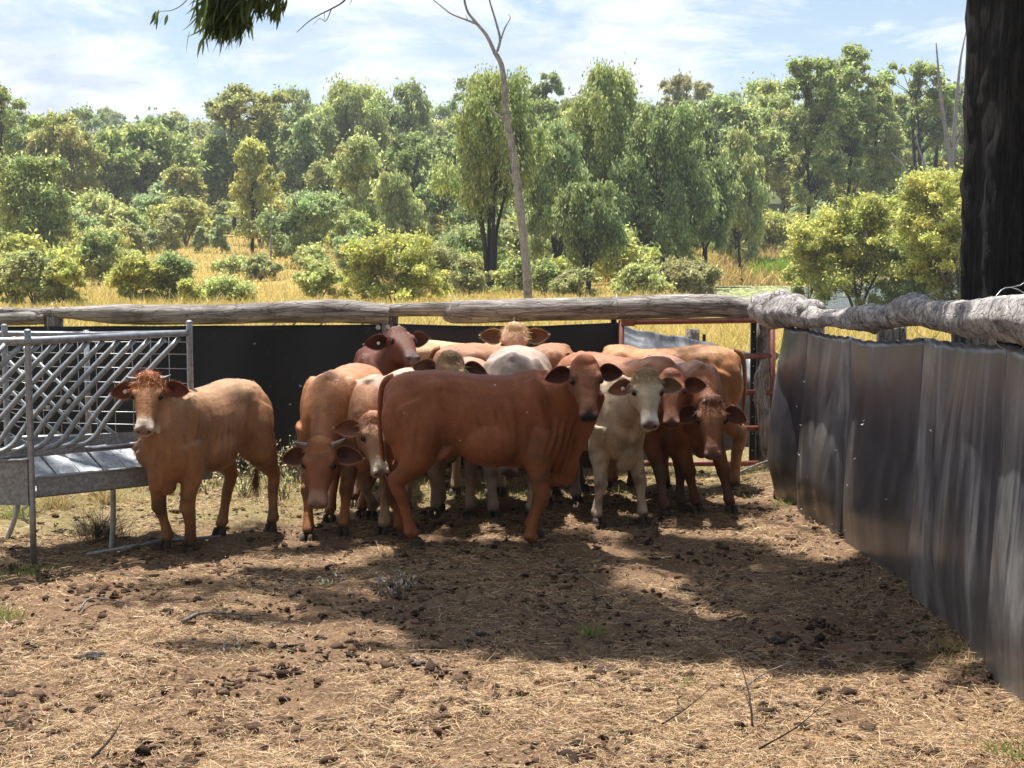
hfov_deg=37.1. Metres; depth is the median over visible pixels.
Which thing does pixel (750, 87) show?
gum tree
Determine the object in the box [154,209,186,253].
shrub
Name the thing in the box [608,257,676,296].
wattle bush
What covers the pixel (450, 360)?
calf
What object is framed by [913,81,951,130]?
gum tree
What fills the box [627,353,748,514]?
calf
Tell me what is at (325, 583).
weed
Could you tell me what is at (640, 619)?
stick
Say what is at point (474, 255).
shrub
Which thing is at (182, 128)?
gum tree
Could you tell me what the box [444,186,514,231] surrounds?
gum tree
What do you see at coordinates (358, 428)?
calf
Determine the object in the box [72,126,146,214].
gum tree
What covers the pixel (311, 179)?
gum tree
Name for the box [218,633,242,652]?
weed
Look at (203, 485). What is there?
weed
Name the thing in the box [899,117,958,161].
gum tree
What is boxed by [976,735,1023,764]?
grass tussock
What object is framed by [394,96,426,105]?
gum tree
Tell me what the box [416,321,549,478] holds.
calf
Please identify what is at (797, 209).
shrub
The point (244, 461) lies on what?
weed
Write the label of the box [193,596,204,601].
dung pat
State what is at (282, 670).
soil clods
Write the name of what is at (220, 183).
gum tree
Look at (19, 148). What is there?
gum tree
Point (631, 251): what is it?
shrub
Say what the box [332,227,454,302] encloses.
wattle bush
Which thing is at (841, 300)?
water
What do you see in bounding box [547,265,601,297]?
shrub
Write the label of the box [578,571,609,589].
stick
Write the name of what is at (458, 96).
gum tree
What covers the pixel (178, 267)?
wattle bush
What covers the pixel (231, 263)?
wattle bush
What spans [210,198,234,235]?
shrub
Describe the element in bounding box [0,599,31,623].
grass tussock
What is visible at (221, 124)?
gum tree
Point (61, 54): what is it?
sky
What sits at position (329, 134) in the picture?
gum tree
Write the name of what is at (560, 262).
shrub
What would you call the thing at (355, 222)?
shrub
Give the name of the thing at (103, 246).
shrub
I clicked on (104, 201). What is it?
shrub
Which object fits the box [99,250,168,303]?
wattle bush
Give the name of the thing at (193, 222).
wattle bush
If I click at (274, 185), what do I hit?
tree
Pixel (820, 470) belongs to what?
rubber belting
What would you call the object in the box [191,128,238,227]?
gum tree
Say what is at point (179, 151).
gum tree
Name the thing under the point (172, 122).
gum tree
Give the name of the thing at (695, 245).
shrub
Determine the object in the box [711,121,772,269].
gum tree
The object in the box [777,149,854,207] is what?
gum tree
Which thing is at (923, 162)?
dead tree
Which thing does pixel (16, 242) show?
shrub
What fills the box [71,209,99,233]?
shrub
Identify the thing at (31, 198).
gum tree
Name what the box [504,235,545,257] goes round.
shrub
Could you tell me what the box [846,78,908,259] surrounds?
ironbark tree
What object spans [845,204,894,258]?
shrub
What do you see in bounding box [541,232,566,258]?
shrub
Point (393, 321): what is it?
fence post
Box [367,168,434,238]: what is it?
gum tree
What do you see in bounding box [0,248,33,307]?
wattle bush
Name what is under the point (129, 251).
shrub
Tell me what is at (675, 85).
gum tree
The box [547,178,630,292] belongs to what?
gum tree
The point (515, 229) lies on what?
shrub
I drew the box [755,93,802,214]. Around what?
gum tree
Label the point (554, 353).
heifer
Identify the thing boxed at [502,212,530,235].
wattle bush
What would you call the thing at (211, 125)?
gum tree
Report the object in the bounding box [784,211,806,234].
shrub
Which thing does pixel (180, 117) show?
gum tree
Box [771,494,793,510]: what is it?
grass tussock
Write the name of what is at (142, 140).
gum tree
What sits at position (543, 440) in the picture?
steer
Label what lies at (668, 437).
heifer
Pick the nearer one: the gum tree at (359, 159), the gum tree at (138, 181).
the gum tree at (359, 159)
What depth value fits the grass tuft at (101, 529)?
9.57 m
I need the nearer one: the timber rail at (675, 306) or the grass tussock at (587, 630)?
the grass tussock at (587, 630)
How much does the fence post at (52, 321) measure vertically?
1.408 m
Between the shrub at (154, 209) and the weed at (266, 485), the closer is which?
the weed at (266, 485)
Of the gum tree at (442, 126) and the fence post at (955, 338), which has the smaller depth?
the fence post at (955, 338)
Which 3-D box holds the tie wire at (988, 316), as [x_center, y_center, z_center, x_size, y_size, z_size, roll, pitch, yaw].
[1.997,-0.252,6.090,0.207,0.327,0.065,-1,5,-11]
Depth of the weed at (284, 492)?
11.03 m
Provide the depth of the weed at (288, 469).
11.78 m
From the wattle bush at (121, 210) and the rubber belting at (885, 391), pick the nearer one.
the rubber belting at (885, 391)
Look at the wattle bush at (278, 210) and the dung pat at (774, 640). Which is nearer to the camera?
the dung pat at (774, 640)
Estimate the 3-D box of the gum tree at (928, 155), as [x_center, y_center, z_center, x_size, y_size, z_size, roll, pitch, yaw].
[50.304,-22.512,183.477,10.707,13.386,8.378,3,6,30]
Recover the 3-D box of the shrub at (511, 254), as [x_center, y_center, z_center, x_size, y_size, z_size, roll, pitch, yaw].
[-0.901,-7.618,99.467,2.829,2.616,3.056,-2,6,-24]
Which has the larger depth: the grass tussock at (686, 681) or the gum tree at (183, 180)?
the gum tree at (183, 180)
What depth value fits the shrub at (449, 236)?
99.85 m
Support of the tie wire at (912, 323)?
attached to the timber rail at (967, 319)
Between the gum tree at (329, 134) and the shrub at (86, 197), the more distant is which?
the gum tree at (329, 134)
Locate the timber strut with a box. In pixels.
[753,349,778,463]
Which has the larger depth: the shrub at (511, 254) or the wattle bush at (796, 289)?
the shrub at (511, 254)
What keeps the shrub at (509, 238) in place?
on the ground at (236, 543)
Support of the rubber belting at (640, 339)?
on the ground at (236, 543)
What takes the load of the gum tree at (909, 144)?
on the ground at (236, 543)
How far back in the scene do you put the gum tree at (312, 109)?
287.74 m
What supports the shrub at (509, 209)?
on the ground at (236, 543)
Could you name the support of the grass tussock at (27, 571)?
on the ground at (236, 543)
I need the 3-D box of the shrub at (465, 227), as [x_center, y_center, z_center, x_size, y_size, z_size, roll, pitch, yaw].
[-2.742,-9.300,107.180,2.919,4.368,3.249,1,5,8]
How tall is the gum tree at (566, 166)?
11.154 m
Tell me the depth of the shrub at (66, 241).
115.53 m
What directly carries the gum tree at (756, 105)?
on the ground at (236, 543)
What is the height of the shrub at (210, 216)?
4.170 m
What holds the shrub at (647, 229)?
on the ground at (236, 543)
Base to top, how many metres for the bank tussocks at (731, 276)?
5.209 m
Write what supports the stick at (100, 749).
on the ground at (236, 543)
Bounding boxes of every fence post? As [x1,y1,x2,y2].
[44,316,63,328]
[381,317,397,334]
[685,329,699,339]
[755,323,769,460]
[800,327,824,332]
[876,327,906,340]
[951,334,996,345]
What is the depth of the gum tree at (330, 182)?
167.44 m
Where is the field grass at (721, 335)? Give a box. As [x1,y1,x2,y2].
[0,234,950,370]
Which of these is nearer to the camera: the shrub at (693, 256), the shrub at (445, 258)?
the shrub at (445, 258)
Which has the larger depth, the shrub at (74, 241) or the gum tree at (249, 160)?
the gum tree at (249, 160)
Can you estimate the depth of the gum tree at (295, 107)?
290.37 m
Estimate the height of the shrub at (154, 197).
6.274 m
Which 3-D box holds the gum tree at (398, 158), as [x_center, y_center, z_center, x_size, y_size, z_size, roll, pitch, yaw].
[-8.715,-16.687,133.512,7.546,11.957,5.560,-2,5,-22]
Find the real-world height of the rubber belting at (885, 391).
1.350 m
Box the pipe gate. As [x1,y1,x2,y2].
[618,317,775,466]
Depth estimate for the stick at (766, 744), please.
5.57 m
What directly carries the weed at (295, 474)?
on the ground at (236, 543)
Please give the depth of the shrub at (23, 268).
59.52 m
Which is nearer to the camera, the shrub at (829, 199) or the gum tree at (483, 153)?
the gum tree at (483, 153)
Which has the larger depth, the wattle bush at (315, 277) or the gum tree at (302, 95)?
the gum tree at (302, 95)
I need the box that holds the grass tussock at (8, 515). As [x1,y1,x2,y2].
[0,503,51,519]
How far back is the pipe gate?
12.40 m
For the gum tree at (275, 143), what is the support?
on the ground at (236, 543)
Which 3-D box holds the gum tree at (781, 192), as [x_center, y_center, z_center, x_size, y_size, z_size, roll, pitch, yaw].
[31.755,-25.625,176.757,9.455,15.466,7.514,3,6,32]
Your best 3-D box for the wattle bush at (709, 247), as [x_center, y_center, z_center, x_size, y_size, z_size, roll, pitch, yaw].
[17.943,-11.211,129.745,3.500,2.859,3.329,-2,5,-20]
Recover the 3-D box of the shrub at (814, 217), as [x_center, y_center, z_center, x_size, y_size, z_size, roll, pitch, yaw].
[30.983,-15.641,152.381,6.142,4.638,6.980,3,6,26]
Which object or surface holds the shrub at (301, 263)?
on the ground at (236, 543)
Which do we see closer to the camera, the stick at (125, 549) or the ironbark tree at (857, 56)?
the stick at (125, 549)
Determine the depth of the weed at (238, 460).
12.13 m
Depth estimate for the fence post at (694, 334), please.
15.46 m
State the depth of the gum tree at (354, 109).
186.02 m
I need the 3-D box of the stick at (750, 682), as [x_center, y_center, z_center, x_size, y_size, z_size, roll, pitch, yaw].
[1.073,1.215,6.380,0.011,0.038,0.449,4,7,40]
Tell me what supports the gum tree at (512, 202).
on the ground at (236, 543)
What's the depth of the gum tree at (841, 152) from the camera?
199.78 m
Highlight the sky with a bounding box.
[0,0,966,132]
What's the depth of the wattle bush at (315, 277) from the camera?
67.56 m
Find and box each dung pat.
[79,651,105,659]
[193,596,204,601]
[289,594,301,598]
[407,658,426,665]
[475,631,490,635]
[770,637,787,643]
[892,660,914,666]
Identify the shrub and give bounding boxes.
[0,227,79,274]
[0,248,65,307]
[58,237,73,247]
[59,244,109,281]
[64,220,91,254]
[69,186,104,226]
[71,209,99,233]
[75,227,124,284]
[76,223,135,278]
[83,191,127,228]
[110,213,155,241]
[113,219,152,256]
[123,248,141,254]
[128,179,181,203]
[131,187,172,231]
[137,200,182,246]
[142,208,190,243]
[142,228,164,253]
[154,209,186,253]
[165,193,211,245]
[190,224,210,251]
[200,204,213,233]
[208,214,232,252]
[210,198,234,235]
[224,190,287,245]
[231,200,250,221]
[240,251,286,281]
[291,252,307,270]
[295,242,338,270]
[329,229,370,271]
[331,207,377,240]
[332,196,381,222]
[378,268,391,283]
[413,243,466,295]
[420,210,447,238]
[424,225,447,246]
[433,218,517,281]
[433,234,446,243]
[434,226,470,246]
[447,253,492,296]
[452,220,478,230]
[452,249,495,284]
[481,219,518,279]
[486,213,529,257]
[487,206,516,214]
[496,247,518,283]
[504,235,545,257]
[530,247,572,268]
[531,256,566,297]
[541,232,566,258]
[541,254,577,288]
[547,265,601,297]
[584,235,664,280]
[605,221,660,277]
[622,219,671,270]
[657,255,726,294]
[665,246,698,260]
[666,242,696,258]
[680,236,699,250]
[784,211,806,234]
[786,198,827,221]
[805,206,841,225]
[814,193,855,210]
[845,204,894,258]
[886,164,954,233]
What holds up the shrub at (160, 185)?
on the ground at (236, 543)
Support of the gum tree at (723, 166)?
on the ground at (236, 543)
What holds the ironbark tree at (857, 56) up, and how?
on the ground at (236, 543)
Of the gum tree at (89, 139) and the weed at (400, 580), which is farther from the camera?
the gum tree at (89, 139)
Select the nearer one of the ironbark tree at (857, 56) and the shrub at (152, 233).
the shrub at (152, 233)
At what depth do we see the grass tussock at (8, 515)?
10.29 m
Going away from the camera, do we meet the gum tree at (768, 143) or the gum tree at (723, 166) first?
the gum tree at (723, 166)
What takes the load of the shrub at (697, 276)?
on the ground at (236, 543)
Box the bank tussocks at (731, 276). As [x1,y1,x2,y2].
[698,229,796,286]
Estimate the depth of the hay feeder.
8.92 m
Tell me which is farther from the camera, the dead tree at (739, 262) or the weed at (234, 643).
the dead tree at (739, 262)
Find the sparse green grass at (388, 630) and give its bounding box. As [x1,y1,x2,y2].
[0,525,1015,762]
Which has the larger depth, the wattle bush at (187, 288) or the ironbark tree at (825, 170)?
the ironbark tree at (825, 170)
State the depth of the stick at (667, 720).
5.84 m
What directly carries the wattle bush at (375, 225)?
on the ground at (236, 543)
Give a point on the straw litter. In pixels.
(510, 711)
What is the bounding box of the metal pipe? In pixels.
[87,535,220,555]
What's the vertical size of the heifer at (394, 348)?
1.300 m
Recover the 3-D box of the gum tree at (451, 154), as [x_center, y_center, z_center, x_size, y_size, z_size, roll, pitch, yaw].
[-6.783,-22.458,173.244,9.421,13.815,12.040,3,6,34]
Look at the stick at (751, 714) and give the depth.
5.90 m
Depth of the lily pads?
102.92 m
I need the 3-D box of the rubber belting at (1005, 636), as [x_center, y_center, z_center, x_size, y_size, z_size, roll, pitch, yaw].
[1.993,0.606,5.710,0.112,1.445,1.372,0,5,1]
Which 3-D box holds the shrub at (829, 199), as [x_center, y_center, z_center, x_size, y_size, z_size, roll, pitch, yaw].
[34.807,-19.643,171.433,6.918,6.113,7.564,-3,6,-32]
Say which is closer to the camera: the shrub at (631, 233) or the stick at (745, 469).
the stick at (745, 469)
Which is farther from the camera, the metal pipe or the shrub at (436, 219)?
the shrub at (436, 219)
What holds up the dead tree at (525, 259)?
on the ground at (236, 543)
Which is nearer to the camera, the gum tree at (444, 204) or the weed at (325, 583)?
the weed at (325, 583)
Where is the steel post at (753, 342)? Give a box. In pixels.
[749,323,756,460]
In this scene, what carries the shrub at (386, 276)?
on the ground at (236, 543)
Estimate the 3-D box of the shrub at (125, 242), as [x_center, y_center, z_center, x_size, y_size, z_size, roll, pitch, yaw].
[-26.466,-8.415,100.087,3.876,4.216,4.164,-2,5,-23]
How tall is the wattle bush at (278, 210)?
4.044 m
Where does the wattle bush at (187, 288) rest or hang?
on the ground at (236, 543)
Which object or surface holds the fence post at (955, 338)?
on the ground at (236, 543)
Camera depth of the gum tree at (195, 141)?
245.84 m
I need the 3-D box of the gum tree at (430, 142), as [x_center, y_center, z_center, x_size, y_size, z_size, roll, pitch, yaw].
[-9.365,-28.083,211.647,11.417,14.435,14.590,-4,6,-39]
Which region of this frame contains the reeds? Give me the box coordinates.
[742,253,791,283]
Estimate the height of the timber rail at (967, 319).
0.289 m
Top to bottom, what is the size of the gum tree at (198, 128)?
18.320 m
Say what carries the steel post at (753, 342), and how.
on the ground at (236, 543)
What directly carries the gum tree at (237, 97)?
on the ground at (236, 543)
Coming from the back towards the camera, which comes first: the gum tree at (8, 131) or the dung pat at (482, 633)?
the gum tree at (8, 131)
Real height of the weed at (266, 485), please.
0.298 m
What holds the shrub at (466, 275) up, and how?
on the ground at (236, 543)
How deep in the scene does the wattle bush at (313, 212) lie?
118.27 m
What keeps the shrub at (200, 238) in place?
on the ground at (236, 543)
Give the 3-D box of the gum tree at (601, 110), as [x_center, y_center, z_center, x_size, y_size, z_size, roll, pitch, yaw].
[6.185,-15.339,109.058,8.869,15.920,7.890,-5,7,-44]
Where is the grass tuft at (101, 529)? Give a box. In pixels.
[44,503,147,542]
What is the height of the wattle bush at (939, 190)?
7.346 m
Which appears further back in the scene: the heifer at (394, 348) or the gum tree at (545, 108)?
the gum tree at (545, 108)
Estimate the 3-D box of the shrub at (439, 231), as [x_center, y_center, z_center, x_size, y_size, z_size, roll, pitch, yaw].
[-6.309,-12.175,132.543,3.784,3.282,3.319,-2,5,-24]
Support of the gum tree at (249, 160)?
on the ground at (236, 543)
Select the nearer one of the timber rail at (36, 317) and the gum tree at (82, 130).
the timber rail at (36, 317)
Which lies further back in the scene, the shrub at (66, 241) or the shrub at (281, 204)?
the shrub at (281, 204)
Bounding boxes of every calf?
[109,367,279,553]
[280,362,382,541]
[332,367,447,535]
[411,346,488,519]
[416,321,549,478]
[483,345,552,520]
[547,366,683,528]
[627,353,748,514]
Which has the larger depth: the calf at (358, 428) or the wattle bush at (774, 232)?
the wattle bush at (774, 232)
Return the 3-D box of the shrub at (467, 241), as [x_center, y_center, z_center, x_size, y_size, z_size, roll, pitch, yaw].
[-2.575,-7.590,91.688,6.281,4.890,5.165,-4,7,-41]
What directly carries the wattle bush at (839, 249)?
on the ground at (236, 543)
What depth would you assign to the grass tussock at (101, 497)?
10.89 m
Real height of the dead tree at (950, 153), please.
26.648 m
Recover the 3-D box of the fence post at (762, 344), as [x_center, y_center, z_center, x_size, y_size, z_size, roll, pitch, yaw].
[2.085,0.129,12.682,0.168,1.343,0.164,-3,6,-29]
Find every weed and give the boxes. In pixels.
[199,472,220,491]
[208,472,222,485]
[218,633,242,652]
[234,453,241,476]
[235,470,252,498]
[240,459,262,479]
[241,458,254,471]
[263,454,285,489]
[266,468,300,500]
[276,435,297,485]
[283,440,300,484]
[316,571,344,586]
[374,570,419,598]
[446,468,465,489]
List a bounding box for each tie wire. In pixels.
[911,289,939,346]
[987,283,1023,361]
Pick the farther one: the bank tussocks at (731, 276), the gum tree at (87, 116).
the gum tree at (87, 116)
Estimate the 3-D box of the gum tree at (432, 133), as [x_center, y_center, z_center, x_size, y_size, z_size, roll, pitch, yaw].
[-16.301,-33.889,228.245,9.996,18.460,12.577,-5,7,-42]
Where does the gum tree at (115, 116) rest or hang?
on the ground at (236, 543)
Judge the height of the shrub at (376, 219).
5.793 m
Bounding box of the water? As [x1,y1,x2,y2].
[716,276,956,309]
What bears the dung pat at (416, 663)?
on the ground at (236, 543)
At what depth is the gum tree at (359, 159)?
132.01 m
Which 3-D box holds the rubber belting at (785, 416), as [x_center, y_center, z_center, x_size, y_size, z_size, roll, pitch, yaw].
[1.943,0.223,10.861,0.199,1.286,0.900,0,5,0]
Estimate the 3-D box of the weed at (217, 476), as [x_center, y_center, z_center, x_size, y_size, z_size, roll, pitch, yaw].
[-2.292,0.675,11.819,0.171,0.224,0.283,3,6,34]
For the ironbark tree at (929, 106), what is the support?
on the ground at (236, 543)
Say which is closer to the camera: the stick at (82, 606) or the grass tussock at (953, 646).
the grass tussock at (953, 646)
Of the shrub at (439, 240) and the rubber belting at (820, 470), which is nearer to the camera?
the rubber belting at (820, 470)
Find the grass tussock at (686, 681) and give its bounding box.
[666,671,698,687]
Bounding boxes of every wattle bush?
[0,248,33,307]
[32,254,91,305]
[94,203,139,230]
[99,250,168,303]
[144,249,198,303]
[161,198,213,245]
[176,277,207,304]
[193,269,262,304]
[210,254,249,275]
[247,185,346,267]
[272,208,283,245]
[291,259,344,298]
[323,209,387,252]
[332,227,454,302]
[488,251,539,293]
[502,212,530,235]
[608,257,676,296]
[707,238,747,260]
[741,207,793,254]
[772,188,924,306]
[784,259,834,305]
[865,161,962,300]
[873,234,956,304]
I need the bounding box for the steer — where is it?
[377,353,624,550]
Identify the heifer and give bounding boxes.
[350,324,429,508]
[428,343,573,489]
[549,352,708,518]
[576,344,748,490]
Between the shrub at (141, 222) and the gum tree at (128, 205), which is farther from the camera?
the gum tree at (128, 205)
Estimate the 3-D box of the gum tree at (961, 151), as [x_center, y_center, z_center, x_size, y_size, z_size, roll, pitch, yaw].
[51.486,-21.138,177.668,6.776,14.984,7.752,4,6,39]
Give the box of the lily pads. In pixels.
[714,285,809,297]
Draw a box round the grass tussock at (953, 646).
[891,625,977,680]
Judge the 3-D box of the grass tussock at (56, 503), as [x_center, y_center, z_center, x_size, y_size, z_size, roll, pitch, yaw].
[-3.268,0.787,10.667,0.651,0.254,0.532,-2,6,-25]
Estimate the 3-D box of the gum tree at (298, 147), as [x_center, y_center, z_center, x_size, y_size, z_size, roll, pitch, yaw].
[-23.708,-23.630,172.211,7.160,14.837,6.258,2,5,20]
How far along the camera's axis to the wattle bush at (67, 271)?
59.59 m
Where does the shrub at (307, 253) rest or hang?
on the ground at (236, 543)
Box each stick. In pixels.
[77,597,131,611]
[91,720,122,758]
[117,536,152,552]
[181,611,258,622]
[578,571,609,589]
[615,617,673,624]
[661,686,712,723]
[734,651,752,725]
[740,460,767,473]
[740,660,796,690]
[758,700,827,749]
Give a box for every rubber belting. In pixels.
[0,324,382,472]
[385,323,617,471]
[624,326,749,454]
[767,327,807,504]
[796,328,850,535]
[843,336,923,582]
[908,337,1006,663]
[985,345,1023,704]
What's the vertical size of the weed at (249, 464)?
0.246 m
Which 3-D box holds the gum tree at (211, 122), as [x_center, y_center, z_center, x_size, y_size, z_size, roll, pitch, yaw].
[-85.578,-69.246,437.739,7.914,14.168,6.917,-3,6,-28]
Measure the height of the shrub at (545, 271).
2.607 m
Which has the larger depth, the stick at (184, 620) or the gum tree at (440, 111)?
the gum tree at (440, 111)
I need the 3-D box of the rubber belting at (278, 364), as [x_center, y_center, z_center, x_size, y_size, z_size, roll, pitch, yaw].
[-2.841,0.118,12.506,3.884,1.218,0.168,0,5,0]
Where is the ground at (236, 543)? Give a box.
[0,191,1023,767]
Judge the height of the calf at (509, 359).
1.156 m
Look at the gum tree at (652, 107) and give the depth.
250.64 m
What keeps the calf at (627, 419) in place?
on the ground at (236, 543)
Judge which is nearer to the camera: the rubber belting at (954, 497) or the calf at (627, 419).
the rubber belting at (954, 497)
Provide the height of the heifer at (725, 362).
1.126 m
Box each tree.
[0,81,53,159]
[0,147,81,252]
[2,109,62,161]
[3,104,35,157]
[15,121,99,156]
[17,106,110,207]
[66,102,112,134]
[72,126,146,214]
[78,127,100,170]
[92,105,115,134]
[97,115,212,205]
[98,125,146,207]
[101,109,131,129]
[127,148,178,194]
[139,106,178,185]
[149,0,1023,349]
[156,108,188,133]
[160,161,208,205]
[165,113,195,141]
[172,130,192,153]
[189,136,205,149]
[190,117,213,140]
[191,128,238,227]
[196,116,239,225]
[200,115,292,203]
[202,83,296,228]
[202,119,217,134]
[203,94,243,136]
[226,133,279,253]
[257,164,285,261]
[264,117,293,180]
[270,80,311,126]
[272,107,339,188]
[272,108,327,196]
[280,101,314,117]
[294,165,340,194]
[302,156,341,205]
[305,71,396,198]
[306,103,320,113]
[322,127,387,222]
[337,150,417,199]
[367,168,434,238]
[371,126,453,212]
[379,72,433,195]
[384,93,438,151]
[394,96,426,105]
[407,133,463,199]
[411,128,453,152]
[414,177,460,225]
[427,62,562,290]
[427,113,462,140]
[430,101,459,123]
[433,0,531,297]
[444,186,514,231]
[446,67,486,131]
[497,184,526,208]
[515,95,563,208]
[522,112,595,263]
[523,70,564,104]
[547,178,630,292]
[553,53,655,276]
[560,93,581,121]
[602,88,727,275]
[634,97,657,119]
[657,69,713,108]
[670,100,701,110]
[682,121,746,263]
[697,86,760,147]
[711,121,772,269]
[712,95,785,200]
[728,89,748,104]
[738,229,743,283]
[739,72,794,110]
[748,96,789,212]
[754,54,868,220]
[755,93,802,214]
[755,99,818,214]
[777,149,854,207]
[811,41,895,207]
[831,145,867,196]
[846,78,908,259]
[853,132,915,197]
[856,91,929,225]
[874,56,963,172]
[874,148,917,225]
[887,140,959,222]
[891,132,926,174]
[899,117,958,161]
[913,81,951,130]
[929,94,963,173]
[933,31,965,222]
[935,148,963,263]
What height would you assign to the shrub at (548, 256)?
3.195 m
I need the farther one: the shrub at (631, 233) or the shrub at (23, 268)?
the shrub at (631, 233)
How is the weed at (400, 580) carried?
on the ground at (236, 543)
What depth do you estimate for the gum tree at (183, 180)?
162.57 m
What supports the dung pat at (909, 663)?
on the ground at (236, 543)
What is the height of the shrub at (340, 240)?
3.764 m
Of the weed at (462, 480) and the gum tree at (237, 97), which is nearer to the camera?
the weed at (462, 480)
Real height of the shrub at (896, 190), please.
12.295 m
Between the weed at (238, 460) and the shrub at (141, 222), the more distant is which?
the shrub at (141, 222)
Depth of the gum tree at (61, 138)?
162.41 m
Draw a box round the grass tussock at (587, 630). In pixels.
[574,621,610,637]
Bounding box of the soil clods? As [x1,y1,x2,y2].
[0,468,1023,767]
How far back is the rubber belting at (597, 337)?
12.44 m
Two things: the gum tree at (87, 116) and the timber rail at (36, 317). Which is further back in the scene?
the gum tree at (87, 116)
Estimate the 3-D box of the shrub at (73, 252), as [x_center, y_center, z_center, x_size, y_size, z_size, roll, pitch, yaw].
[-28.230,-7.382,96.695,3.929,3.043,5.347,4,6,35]
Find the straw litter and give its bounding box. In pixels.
[0,463,1023,767]
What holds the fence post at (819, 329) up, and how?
on the ground at (236, 543)
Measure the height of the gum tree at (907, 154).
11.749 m
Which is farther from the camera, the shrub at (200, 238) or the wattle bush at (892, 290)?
the shrub at (200, 238)
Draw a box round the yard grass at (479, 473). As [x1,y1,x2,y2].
[0,458,769,531]
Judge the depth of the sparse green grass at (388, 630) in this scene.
6.73 m
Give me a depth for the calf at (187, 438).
9.11 m
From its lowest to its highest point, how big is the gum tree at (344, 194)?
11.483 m
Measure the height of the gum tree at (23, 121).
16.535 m
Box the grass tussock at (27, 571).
[0,560,84,582]
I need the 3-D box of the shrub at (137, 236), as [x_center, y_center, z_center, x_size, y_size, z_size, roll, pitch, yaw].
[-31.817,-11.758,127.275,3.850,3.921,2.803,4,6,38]
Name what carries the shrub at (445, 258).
on the ground at (236, 543)
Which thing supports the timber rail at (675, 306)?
on the fence post at (762, 344)
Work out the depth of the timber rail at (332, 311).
12.43 m
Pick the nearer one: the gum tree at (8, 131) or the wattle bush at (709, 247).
the wattle bush at (709, 247)
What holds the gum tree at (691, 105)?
on the ground at (236, 543)
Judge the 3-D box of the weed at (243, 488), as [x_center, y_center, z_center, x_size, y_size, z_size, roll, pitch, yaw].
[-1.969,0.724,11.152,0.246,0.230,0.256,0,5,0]
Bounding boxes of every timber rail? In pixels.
[0,299,389,325]
[0,309,63,325]
[389,294,749,323]
[747,289,879,334]
[846,292,1023,345]
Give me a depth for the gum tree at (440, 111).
267.15 m
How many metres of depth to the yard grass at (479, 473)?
11.27 m
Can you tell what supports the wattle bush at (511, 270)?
on the ground at (236, 543)
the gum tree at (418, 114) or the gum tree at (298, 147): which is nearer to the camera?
the gum tree at (298, 147)
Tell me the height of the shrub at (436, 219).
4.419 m
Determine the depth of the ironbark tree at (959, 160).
173.09 m
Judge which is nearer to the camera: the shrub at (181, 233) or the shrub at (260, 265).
the shrub at (260, 265)
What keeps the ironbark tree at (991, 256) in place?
on the ground at (236, 543)
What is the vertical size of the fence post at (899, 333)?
1.496 m
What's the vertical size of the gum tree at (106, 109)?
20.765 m
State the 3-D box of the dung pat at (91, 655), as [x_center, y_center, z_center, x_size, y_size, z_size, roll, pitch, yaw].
[-1.865,1.205,6.784,0.107,0.039,0.106,0,5,0]
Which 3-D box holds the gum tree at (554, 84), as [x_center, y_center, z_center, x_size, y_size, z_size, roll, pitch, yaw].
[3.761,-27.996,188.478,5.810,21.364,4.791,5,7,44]
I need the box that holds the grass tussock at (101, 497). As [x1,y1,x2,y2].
[77,489,132,505]
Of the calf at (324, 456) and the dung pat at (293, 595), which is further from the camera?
the calf at (324, 456)
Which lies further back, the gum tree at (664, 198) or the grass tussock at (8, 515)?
the gum tree at (664, 198)
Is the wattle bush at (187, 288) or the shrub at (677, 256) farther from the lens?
the shrub at (677, 256)
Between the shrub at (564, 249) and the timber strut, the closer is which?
the timber strut
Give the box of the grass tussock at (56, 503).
[0,493,96,511]
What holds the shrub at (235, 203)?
on the ground at (236, 543)
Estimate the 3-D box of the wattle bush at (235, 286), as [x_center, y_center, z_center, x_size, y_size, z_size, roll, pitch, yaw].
[-11.723,-3.734,62.118,3.356,1.907,2.731,0,5,0]
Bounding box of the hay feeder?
[0,320,211,564]
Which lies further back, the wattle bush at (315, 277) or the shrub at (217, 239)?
the shrub at (217, 239)
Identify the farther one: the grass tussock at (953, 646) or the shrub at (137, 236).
the shrub at (137, 236)
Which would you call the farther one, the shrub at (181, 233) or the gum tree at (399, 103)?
the gum tree at (399, 103)
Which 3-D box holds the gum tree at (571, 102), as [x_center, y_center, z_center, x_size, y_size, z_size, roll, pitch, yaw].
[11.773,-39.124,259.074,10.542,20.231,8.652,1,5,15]
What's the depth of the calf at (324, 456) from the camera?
9.60 m
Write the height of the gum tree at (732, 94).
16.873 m
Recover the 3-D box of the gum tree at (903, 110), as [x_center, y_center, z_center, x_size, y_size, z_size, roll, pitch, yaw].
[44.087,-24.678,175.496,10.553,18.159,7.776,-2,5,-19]
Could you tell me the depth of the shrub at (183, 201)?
147.87 m
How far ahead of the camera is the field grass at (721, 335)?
58.02 m
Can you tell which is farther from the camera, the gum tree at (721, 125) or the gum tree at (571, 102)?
the gum tree at (571, 102)

